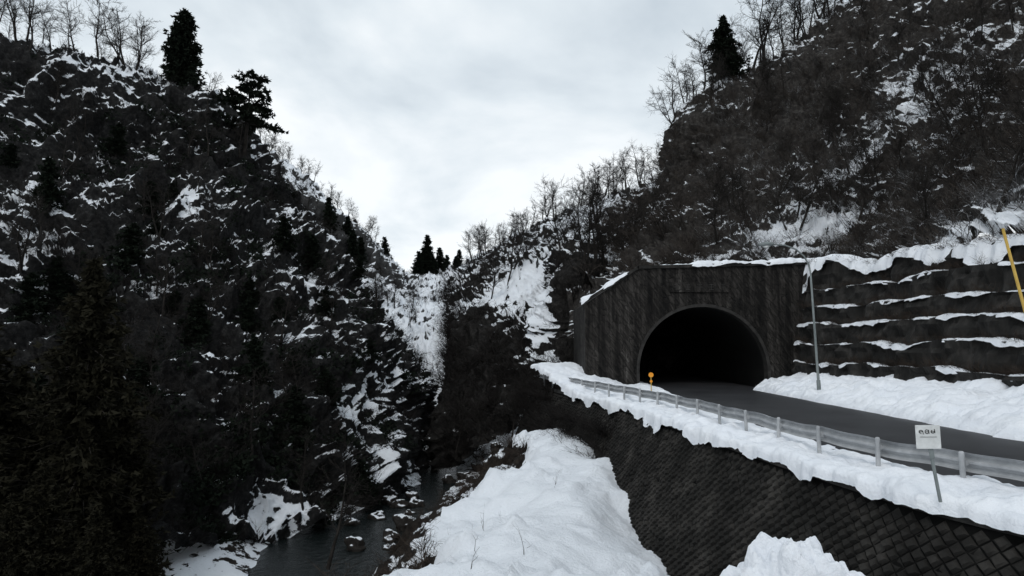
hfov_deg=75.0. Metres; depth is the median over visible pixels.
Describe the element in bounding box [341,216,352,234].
conifer tree
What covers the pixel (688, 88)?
bare tree
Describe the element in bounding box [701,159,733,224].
bare tree
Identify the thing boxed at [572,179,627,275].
bare tree
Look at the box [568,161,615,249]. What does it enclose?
bare tree
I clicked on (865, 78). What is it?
bare tree
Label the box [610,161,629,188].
bare tree
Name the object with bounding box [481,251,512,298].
bare tree
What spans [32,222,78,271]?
bare tree
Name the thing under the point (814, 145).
bare tree
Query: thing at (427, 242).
conifer tree
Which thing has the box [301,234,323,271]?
conifer tree
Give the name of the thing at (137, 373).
conifer tree
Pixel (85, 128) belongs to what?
bare tree
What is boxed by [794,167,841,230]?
bare tree
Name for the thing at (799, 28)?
bare tree
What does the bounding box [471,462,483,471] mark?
boulder
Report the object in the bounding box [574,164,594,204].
bare tree
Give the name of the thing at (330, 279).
bare tree
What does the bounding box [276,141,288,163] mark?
bare tree
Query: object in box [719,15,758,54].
bare tree
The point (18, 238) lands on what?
bare tree
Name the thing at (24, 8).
bare tree
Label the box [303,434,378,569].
bare tree
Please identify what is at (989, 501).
snow shoulder
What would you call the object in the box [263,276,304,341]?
bare tree
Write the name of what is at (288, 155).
bare tree
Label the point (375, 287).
bare tree
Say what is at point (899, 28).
bare tree
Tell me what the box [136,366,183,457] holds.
bare tree
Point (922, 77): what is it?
bare tree
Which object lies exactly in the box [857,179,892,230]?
bare tree
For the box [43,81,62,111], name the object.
bare tree
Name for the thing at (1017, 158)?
bare tree
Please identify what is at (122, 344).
bare tree
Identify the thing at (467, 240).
bare tree
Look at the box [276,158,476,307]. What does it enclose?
distant brush
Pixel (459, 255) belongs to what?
conifer tree
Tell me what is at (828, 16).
bare tree
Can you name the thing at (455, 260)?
conifer tree
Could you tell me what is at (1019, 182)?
frosted brush
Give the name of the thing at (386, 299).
bare tree
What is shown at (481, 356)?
brush
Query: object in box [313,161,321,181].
bare tree
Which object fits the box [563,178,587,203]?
bare tree
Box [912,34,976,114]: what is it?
bare tree
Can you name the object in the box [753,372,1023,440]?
snow bank
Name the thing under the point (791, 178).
bare tree
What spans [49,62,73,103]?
bare tree
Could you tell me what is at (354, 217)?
bare tree
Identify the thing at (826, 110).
bare tree
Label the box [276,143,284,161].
bare tree
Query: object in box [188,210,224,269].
bare tree
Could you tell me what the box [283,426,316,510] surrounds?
bare tree
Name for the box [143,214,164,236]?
conifer tree
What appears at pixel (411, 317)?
bare tree
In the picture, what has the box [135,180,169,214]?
conifer tree
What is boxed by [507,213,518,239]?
bare tree
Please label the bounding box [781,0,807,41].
bare tree
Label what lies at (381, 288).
bare tree
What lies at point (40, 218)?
bare tree
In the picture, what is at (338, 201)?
bare tree
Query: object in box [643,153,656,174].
bare tree
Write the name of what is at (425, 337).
distant hill
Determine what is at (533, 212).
bare tree
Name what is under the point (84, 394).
conifer tree
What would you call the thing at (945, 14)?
bare tree
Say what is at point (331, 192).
bare tree
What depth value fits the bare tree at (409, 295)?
200.88 m
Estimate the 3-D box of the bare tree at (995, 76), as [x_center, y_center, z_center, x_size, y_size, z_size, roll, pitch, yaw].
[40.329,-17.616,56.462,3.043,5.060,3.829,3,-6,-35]
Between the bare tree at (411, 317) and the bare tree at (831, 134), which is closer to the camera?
the bare tree at (831, 134)
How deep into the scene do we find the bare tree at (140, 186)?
69.72 m
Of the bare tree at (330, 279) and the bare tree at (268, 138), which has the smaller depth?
the bare tree at (330, 279)
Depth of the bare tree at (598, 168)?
136.95 m
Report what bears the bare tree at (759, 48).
on the hill at (880, 31)
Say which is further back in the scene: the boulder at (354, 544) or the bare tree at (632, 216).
the bare tree at (632, 216)
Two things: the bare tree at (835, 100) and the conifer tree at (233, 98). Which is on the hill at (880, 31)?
the bare tree at (835, 100)
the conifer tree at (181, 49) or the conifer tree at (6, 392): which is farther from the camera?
the conifer tree at (181, 49)
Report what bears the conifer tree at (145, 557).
on the ground
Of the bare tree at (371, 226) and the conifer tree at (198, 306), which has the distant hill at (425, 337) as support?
the bare tree at (371, 226)
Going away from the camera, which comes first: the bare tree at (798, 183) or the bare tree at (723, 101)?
the bare tree at (798, 183)
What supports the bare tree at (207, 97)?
on the cliff
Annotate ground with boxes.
[157,427,668,575]
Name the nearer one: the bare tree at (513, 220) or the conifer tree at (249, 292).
the conifer tree at (249, 292)
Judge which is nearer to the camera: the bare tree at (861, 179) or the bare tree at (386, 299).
the bare tree at (861, 179)
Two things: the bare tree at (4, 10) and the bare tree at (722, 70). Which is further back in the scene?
the bare tree at (722, 70)
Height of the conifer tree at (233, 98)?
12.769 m
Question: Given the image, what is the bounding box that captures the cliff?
[0,33,439,548]
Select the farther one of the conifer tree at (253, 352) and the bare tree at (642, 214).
the bare tree at (642, 214)
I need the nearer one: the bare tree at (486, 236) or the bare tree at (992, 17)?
the bare tree at (992, 17)
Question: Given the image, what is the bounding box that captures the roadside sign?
[915,425,941,501]
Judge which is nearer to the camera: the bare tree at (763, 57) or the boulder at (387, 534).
the boulder at (387, 534)
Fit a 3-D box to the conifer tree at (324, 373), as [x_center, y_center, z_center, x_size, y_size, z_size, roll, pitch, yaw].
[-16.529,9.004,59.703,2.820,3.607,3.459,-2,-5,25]
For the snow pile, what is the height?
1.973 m
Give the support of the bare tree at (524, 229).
on the hill at (525, 287)
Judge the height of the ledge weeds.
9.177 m
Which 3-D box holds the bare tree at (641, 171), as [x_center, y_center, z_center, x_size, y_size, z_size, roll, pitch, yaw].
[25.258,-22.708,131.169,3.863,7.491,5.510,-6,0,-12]
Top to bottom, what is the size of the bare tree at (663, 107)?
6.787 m
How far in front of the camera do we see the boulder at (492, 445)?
45.93 m
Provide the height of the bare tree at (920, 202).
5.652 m
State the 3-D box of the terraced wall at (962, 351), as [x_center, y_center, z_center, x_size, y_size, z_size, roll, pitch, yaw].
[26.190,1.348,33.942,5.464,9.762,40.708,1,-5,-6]
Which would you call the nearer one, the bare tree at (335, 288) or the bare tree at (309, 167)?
the bare tree at (335, 288)
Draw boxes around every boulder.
[344,518,359,525]
[344,536,365,551]
[367,510,385,519]
[381,495,397,505]
[382,543,395,549]
[383,529,399,542]
[390,499,407,507]
[392,513,415,530]
[403,509,415,514]
[405,491,418,498]
[407,497,424,507]
[441,474,456,482]
[457,472,469,479]
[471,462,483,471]
[490,442,503,452]
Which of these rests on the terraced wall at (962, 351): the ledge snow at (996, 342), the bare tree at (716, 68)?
the ledge snow at (996, 342)
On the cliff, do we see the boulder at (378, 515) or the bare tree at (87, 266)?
the bare tree at (87, 266)
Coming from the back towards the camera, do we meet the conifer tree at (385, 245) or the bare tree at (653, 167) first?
the conifer tree at (385, 245)
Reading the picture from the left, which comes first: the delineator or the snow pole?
the delineator
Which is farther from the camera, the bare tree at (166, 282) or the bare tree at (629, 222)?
the bare tree at (629, 222)
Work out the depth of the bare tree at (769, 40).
120.22 m
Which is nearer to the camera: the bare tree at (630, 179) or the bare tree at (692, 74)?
the bare tree at (692, 74)
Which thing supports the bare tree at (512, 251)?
on the hill at (525, 287)
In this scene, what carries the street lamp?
on the snow bank
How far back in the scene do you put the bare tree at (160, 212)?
66.57 m
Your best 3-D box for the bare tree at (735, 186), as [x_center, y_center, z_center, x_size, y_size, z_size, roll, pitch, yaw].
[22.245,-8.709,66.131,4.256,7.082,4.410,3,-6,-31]
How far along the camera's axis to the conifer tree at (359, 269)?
84.14 m
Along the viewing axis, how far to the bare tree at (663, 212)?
69.52 m
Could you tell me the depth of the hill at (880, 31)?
81.89 m
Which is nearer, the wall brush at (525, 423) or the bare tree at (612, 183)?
the wall brush at (525, 423)
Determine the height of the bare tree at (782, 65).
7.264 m
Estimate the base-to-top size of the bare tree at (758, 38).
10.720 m
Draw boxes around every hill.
[270,150,519,405]
[423,183,648,471]
[552,0,1023,338]
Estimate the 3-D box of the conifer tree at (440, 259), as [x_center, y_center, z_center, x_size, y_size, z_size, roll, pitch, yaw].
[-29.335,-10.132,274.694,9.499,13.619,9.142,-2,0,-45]
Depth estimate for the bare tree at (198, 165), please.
75.75 m
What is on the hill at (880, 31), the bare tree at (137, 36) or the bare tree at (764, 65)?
the bare tree at (764, 65)
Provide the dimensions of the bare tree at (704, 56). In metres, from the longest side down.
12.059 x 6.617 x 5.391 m
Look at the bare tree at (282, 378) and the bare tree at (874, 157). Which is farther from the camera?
the bare tree at (874, 157)
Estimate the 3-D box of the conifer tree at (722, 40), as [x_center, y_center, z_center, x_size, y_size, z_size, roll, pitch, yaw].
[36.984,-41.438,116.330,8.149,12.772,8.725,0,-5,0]
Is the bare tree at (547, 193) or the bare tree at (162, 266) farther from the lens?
the bare tree at (547, 193)
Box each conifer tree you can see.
[0,143,22,167]
[0,311,39,510]
[0,363,56,504]
[1,256,171,574]
[7,271,56,323]
[28,156,68,215]
[40,267,80,313]
[43,255,68,284]
[84,405,182,575]
[93,122,129,156]
[106,222,152,271]
[118,355,166,422]
[121,510,166,575]
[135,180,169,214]
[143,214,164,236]
[158,8,207,91]
[164,289,181,315]
[165,180,179,197]
[176,296,212,344]
[205,69,288,155]
[228,333,275,392]
[230,296,265,334]
[239,278,262,303]
[267,215,300,252]
[269,296,290,324]
[272,384,316,449]
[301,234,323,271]
[308,286,338,316]
[310,368,346,406]
[322,196,340,225]
[322,205,339,239]
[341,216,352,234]
[345,229,365,264]
[351,256,367,279]
[354,456,378,493]
[356,237,371,263]
[362,337,382,362]
[380,236,393,258]
[410,251,426,275]
[420,234,439,274]
[420,247,429,273]
[422,246,441,274]
[435,247,448,271]
[449,256,459,270]
[450,249,464,266]
[702,14,752,84]
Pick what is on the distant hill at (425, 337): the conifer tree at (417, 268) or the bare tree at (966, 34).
the conifer tree at (417, 268)
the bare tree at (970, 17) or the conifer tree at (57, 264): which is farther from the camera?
the bare tree at (970, 17)
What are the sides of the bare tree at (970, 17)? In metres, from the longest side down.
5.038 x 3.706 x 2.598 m
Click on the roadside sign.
(928, 437)
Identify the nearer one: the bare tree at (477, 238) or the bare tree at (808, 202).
the bare tree at (808, 202)
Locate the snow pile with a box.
[720,532,864,575]
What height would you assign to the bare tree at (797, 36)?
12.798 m
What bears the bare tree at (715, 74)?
on the hill at (880, 31)
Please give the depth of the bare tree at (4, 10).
90.56 m
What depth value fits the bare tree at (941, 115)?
61.99 m
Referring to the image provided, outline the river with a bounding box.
[248,458,458,575]
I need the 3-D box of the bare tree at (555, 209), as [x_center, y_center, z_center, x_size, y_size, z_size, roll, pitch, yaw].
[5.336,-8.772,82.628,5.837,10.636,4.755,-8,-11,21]
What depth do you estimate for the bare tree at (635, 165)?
128.08 m
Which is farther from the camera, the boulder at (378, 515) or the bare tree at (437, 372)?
the bare tree at (437, 372)
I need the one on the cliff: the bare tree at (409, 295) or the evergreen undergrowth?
the evergreen undergrowth
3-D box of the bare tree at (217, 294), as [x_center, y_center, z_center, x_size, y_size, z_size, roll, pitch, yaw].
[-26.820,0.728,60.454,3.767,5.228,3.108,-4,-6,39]
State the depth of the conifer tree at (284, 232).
75.95 m
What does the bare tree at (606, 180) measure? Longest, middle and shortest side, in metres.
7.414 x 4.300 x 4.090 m
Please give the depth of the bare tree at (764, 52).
107.68 m
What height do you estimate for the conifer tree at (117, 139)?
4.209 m
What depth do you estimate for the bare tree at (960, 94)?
55.07 m
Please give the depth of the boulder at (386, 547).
46.26 m
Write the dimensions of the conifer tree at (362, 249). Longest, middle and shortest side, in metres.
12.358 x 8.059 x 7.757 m
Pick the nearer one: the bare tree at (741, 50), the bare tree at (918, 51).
the bare tree at (918, 51)
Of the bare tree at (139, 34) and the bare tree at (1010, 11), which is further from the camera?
the bare tree at (139, 34)
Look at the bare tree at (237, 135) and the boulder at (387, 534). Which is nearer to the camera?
the boulder at (387, 534)
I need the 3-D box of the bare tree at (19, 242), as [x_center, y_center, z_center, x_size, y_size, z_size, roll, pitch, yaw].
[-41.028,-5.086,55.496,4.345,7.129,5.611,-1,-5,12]
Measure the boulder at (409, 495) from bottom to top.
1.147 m
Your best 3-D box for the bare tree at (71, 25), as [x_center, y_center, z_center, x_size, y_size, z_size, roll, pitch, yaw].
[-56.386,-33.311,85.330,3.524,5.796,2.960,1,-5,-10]
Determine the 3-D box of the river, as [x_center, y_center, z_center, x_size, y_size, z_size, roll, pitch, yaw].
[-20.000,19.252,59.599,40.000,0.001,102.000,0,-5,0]
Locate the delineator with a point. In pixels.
(651, 375)
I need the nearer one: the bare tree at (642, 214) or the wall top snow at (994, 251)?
the wall top snow at (994, 251)
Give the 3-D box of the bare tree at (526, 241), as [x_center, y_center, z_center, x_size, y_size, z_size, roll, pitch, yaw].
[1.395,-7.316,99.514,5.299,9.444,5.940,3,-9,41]
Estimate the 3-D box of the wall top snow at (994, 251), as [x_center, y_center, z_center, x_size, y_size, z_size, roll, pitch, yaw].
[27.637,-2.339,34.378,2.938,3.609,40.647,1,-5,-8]
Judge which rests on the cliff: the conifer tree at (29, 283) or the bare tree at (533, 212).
the conifer tree at (29, 283)
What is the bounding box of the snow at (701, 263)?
[580,257,810,304]
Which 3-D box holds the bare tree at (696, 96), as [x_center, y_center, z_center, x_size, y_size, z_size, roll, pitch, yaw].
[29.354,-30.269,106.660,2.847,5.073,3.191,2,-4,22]
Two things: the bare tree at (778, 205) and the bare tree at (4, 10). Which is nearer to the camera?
the bare tree at (778, 205)
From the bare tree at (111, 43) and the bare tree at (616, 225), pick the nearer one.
the bare tree at (616, 225)
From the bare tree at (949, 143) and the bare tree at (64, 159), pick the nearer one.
the bare tree at (949, 143)
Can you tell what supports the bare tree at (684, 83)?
on the hill at (880, 31)
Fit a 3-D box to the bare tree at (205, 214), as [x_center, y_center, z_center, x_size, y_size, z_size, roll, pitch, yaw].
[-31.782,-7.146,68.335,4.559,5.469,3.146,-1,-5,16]
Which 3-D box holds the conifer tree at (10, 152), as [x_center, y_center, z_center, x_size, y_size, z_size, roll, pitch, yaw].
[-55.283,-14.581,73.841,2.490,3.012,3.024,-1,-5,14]
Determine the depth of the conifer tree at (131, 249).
62.54 m
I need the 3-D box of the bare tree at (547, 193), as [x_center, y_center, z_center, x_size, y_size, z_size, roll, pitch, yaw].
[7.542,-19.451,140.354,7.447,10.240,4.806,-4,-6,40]
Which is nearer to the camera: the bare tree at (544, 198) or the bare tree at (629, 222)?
the bare tree at (629, 222)
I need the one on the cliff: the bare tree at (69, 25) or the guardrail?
the bare tree at (69, 25)
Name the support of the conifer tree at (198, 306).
on the cliff
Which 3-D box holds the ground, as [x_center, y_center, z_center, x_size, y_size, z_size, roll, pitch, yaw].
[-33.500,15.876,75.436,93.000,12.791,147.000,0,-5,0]
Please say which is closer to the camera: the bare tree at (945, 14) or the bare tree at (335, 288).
the bare tree at (335, 288)
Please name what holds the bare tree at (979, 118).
on the hill at (880, 31)
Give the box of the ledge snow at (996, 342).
[793,261,1023,375]
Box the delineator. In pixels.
[649,372,652,390]
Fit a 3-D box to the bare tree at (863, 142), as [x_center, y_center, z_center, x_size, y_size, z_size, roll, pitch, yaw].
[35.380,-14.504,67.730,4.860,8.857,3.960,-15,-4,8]
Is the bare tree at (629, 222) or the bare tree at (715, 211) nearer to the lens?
the bare tree at (715, 211)
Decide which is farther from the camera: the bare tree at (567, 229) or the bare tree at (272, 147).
the bare tree at (272, 147)
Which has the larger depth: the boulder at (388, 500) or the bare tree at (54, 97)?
the bare tree at (54, 97)
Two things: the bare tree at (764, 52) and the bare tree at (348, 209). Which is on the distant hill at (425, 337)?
the bare tree at (348, 209)
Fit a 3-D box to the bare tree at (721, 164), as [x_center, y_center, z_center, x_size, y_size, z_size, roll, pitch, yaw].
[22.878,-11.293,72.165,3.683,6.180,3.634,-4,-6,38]
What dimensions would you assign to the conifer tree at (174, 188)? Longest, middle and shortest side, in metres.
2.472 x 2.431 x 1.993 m
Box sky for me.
[0,0,1015,273]
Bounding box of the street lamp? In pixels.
[758,241,820,389]
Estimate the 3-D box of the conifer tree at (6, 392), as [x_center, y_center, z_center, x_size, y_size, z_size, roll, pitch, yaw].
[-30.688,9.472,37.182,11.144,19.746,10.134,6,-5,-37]
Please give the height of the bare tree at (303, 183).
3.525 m
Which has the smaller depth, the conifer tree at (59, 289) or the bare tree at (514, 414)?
the conifer tree at (59, 289)
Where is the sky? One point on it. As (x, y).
(438, 119)
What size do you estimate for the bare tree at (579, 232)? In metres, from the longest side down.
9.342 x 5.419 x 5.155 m
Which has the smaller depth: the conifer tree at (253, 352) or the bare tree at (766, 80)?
the conifer tree at (253, 352)
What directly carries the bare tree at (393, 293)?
on the distant hill at (425, 337)
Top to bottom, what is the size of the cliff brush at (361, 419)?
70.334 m
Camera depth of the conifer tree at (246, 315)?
64.65 m
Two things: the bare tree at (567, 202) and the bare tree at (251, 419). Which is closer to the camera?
the bare tree at (251, 419)
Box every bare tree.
[0,0,34,41]
[0,2,18,21]
[0,12,21,37]
[0,183,63,271]
[1,220,46,254]
[13,0,54,39]
[14,0,53,51]
[19,184,54,243]
[25,0,62,51]
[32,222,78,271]
[36,9,59,43]
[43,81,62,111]
[44,0,84,51]
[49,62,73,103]
[51,125,98,179]
[52,8,82,48]
[56,89,108,148]
[58,240,104,284]
[70,0,122,57]
[73,252,107,281]
[88,0,134,64]
[90,38,113,59]
[103,11,130,59]
[115,326,155,378]
[121,17,160,70]
[122,298,180,386]
[123,12,160,66]
[126,156,165,220]
[127,176,180,237]
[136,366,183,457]
[139,241,175,295]
[145,246,187,315]
[167,286,199,340]
[184,109,204,156]
[184,150,210,189]
[186,194,222,241]
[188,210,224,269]
[190,104,228,155]
[197,270,230,320]
[200,72,221,112]
[212,72,223,89]
[225,110,254,157]
[227,368,277,456]
[261,129,275,152]
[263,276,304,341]
[265,342,312,412]
[270,136,279,148]
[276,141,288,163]
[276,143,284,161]
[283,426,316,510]
[284,145,293,158]
[295,156,305,172]
[298,174,311,194]
[303,158,314,172]
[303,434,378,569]
[304,186,316,213]
[311,254,340,299]
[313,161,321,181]
[320,275,349,318]
[323,183,334,196]
[331,190,343,208]
[331,195,346,210]
[344,197,353,215]
[349,205,358,222]
[360,265,390,309]
[363,218,378,237]
[373,276,388,302]
[382,288,391,306]
[390,280,401,303]
[404,283,417,308]
[407,301,420,325]
[424,359,439,382]
[430,359,443,382]
[458,229,477,260]
[468,226,489,256]
[469,224,490,254]
[471,220,492,254]
[475,220,492,252]
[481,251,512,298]
[494,223,505,240]
[496,219,507,245]
[497,212,527,238]
[498,227,527,285]
[501,208,538,268]
[504,391,521,436]
[506,211,538,256]
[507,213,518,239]
[527,197,543,228]
[531,173,572,258]
[533,176,561,216]
[535,195,549,219]
[552,202,587,266]
[557,188,577,219]
[558,184,596,259]
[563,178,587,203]
[564,179,626,278]
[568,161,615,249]
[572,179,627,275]
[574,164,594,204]
[582,188,629,270]
[586,162,605,188]
[595,201,645,250]
[598,157,617,195]
[600,166,614,195]
[604,166,619,195]
[604,182,658,255]
[606,154,631,187]
[609,148,639,187]
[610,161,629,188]
[617,165,635,187]
[620,197,645,233]
[622,139,652,184]
[626,190,650,235]
[630,157,644,176]
[631,156,648,182]
[641,182,673,238]
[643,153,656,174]
[645,87,675,125]
[645,169,704,227]
[646,140,660,170]
[646,174,665,209]
[654,65,686,120]
[658,54,701,102]
[678,62,702,93]
[683,79,695,100]
[684,29,711,88]
[689,35,722,86]
[689,84,702,111]
[689,171,737,244]
[694,58,731,99]
[699,57,730,103]
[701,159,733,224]
[703,161,734,211]
[706,48,729,87]
[707,48,733,95]
[710,88,731,118]
[711,146,749,201]
[718,164,759,233]
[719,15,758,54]
[731,29,761,78]
[732,0,796,66]
[737,0,793,54]
[737,39,755,66]
[741,50,778,102]
[744,12,774,62]
[750,51,775,89]
[754,14,780,56]
[756,56,773,88]
[757,39,774,75]
[757,173,792,230]
[763,0,798,47]
[767,135,809,195]
[773,24,800,50]
[773,51,800,96]
[777,1,806,43]
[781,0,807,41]
[782,0,819,39]
[787,171,814,216]
[790,0,818,39]
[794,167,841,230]
[799,0,838,25]
[801,137,823,173]
[811,0,833,18]
[811,79,852,128]
[812,87,850,146]
[815,0,837,27]
[815,156,856,212]
[819,85,850,145]
[823,107,843,146]
[827,105,884,184]
[828,126,860,173]
[837,144,876,220]
[845,138,884,183]
[846,0,875,38]
[850,122,893,185]
[851,53,878,89]
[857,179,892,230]
[884,0,926,60]
[892,113,912,162]
[896,33,941,101]
[899,58,963,140]
[899,163,950,240]
[902,148,954,215]
[906,105,977,203]
[908,47,938,100]
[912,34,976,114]
[926,45,955,101]
[926,51,983,134]
[930,0,953,35]
[930,30,957,64]
[932,87,972,136]
[933,0,983,68]
[943,54,1007,156]
[946,36,1016,118]
[956,0,987,41]
[963,51,1014,103]
[964,0,997,41]
[968,55,1013,101]
[979,2,1007,29]
[979,80,1023,212]
[993,0,1022,32]
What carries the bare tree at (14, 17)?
on the cliff
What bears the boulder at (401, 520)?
on the ground
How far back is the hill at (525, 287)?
80.87 m
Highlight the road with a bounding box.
[640,367,1023,486]
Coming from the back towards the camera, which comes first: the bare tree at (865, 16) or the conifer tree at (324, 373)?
the bare tree at (865, 16)
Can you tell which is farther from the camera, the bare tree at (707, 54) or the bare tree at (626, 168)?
the bare tree at (626, 168)
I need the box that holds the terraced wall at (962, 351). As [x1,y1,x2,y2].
[791,242,1023,386]
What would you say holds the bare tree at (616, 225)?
on the hill at (880, 31)
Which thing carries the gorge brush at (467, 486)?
on the ground
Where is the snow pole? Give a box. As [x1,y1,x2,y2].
[1002,228,1023,311]
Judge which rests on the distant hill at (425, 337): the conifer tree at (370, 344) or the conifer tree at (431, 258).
the conifer tree at (431, 258)
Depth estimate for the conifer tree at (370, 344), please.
68.00 m
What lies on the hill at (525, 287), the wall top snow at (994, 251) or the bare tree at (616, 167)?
the bare tree at (616, 167)
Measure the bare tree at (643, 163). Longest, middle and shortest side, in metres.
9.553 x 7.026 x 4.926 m
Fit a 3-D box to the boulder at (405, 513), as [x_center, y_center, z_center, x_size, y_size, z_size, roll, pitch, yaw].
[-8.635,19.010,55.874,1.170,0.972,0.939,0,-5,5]
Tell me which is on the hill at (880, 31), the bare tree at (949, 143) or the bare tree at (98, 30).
the bare tree at (949, 143)
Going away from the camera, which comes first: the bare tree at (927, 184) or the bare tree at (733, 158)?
the bare tree at (927, 184)
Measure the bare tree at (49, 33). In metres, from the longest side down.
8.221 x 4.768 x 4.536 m
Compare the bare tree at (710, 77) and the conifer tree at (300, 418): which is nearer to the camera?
the conifer tree at (300, 418)
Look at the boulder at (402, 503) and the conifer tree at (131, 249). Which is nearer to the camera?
the boulder at (402, 503)
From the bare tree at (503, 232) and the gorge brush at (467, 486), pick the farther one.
the bare tree at (503, 232)
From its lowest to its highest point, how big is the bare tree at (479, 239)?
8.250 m
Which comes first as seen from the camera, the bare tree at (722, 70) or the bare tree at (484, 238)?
the bare tree at (722, 70)
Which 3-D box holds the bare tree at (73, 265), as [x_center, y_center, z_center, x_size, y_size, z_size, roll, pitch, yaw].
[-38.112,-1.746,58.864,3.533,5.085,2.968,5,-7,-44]
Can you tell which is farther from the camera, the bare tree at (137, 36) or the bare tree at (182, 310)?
the bare tree at (137, 36)
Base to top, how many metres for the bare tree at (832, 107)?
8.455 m
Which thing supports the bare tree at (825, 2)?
on the hill at (880, 31)
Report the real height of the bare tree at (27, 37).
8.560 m
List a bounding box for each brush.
[0,30,434,553]
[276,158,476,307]
[300,430,534,575]
[419,178,695,472]
[506,369,618,458]
[562,0,1023,275]
[693,38,1023,260]
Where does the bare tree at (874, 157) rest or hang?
on the hill at (880, 31)
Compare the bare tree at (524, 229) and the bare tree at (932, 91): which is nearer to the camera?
the bare tree at (932, 91)
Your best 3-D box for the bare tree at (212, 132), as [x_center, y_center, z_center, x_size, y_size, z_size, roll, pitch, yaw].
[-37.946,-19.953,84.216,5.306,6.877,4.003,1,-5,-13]
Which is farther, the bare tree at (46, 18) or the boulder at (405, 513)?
the bare tree at (46, 18)
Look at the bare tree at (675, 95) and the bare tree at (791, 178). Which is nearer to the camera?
the bare tree at (791, 178)
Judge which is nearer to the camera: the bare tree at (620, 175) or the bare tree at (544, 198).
the bare tree at (620, 175)
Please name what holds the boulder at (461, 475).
on the ground
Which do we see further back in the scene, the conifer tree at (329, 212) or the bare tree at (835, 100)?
the conifer tree at (329, 212)
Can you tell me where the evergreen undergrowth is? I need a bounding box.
[0,44,430,547]
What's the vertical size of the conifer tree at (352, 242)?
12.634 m
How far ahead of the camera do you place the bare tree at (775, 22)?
113.51 m
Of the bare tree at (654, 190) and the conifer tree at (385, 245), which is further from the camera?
the conifer tree at (385, 245)
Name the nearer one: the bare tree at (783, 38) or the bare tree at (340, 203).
the bare tree at (783, 38)
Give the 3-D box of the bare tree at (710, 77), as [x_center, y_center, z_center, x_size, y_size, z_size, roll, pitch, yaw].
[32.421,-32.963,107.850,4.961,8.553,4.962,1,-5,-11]
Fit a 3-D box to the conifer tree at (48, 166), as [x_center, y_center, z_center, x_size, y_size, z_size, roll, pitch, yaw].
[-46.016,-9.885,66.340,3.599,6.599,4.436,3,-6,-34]
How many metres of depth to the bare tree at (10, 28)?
106.86 m
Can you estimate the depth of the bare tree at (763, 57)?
103.27 m
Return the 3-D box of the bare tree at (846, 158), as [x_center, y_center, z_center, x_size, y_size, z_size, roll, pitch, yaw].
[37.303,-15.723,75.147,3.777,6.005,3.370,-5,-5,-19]
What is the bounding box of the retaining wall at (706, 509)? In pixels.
[515,383,1023,575]
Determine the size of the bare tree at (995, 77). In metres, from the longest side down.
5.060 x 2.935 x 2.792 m
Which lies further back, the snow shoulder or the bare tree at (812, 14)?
the bare tree at (812, 14)
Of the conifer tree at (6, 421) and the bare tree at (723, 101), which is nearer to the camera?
the conifer tree at (6, 421)
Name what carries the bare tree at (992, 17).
on the hill at (880, 31)
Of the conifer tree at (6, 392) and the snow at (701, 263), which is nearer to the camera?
the conifer tree at (6, 392)
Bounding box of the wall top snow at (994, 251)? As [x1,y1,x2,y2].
[802,233,1023,292]
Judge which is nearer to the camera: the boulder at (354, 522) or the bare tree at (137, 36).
the boulder at (354, 522)
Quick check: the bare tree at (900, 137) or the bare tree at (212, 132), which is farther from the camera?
the bare tree at (212, 132)
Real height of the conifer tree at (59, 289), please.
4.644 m
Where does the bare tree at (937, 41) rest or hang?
on the hill at (880, 31)
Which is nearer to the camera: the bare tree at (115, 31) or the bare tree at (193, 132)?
the bare tree at (193, 132)
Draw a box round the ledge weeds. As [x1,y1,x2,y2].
[792,220,1023,379]
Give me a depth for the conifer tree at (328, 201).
227.62 m
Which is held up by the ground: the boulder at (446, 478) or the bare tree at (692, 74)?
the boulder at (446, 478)
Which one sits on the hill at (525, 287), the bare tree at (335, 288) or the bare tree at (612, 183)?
the bare tree at (612, 183)
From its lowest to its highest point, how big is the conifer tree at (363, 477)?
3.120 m
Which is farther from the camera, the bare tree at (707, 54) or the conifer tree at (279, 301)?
the bare tree at (707, 54)
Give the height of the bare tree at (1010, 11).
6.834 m
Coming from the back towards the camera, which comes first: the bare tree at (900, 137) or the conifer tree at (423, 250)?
the conifer tree at (423, 250)
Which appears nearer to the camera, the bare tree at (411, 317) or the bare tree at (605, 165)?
the bare tree at (605, 165)
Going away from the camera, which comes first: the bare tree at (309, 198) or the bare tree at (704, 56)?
the bare tree at (309, 198)
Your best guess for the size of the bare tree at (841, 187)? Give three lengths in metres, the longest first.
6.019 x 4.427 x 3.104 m
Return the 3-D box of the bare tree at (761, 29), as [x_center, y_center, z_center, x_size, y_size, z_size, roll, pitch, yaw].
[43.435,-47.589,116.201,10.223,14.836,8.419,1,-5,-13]
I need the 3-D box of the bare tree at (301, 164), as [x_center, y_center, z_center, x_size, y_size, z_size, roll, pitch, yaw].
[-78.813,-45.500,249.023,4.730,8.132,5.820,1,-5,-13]
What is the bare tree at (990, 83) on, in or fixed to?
on the hill at (880, 31)
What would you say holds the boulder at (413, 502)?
in the river
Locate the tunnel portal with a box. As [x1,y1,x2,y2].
[573,262,806,386]
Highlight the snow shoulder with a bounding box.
[530,362,1023,534]
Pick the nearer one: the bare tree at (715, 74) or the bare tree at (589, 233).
the bare tree at (589, 233)
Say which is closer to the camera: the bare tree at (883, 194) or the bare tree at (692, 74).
the bare tree at (883, 194)
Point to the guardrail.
(962, 462)
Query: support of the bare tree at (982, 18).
on the hill at (880, 31)
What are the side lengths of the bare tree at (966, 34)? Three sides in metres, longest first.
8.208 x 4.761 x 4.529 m
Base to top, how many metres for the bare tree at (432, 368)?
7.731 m
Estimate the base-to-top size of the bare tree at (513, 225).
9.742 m
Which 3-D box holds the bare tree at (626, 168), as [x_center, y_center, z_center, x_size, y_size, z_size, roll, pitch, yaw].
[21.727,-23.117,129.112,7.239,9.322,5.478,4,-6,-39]
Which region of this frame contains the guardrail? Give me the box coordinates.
[539,374,1023,481]
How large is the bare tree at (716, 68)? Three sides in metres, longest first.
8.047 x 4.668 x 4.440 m

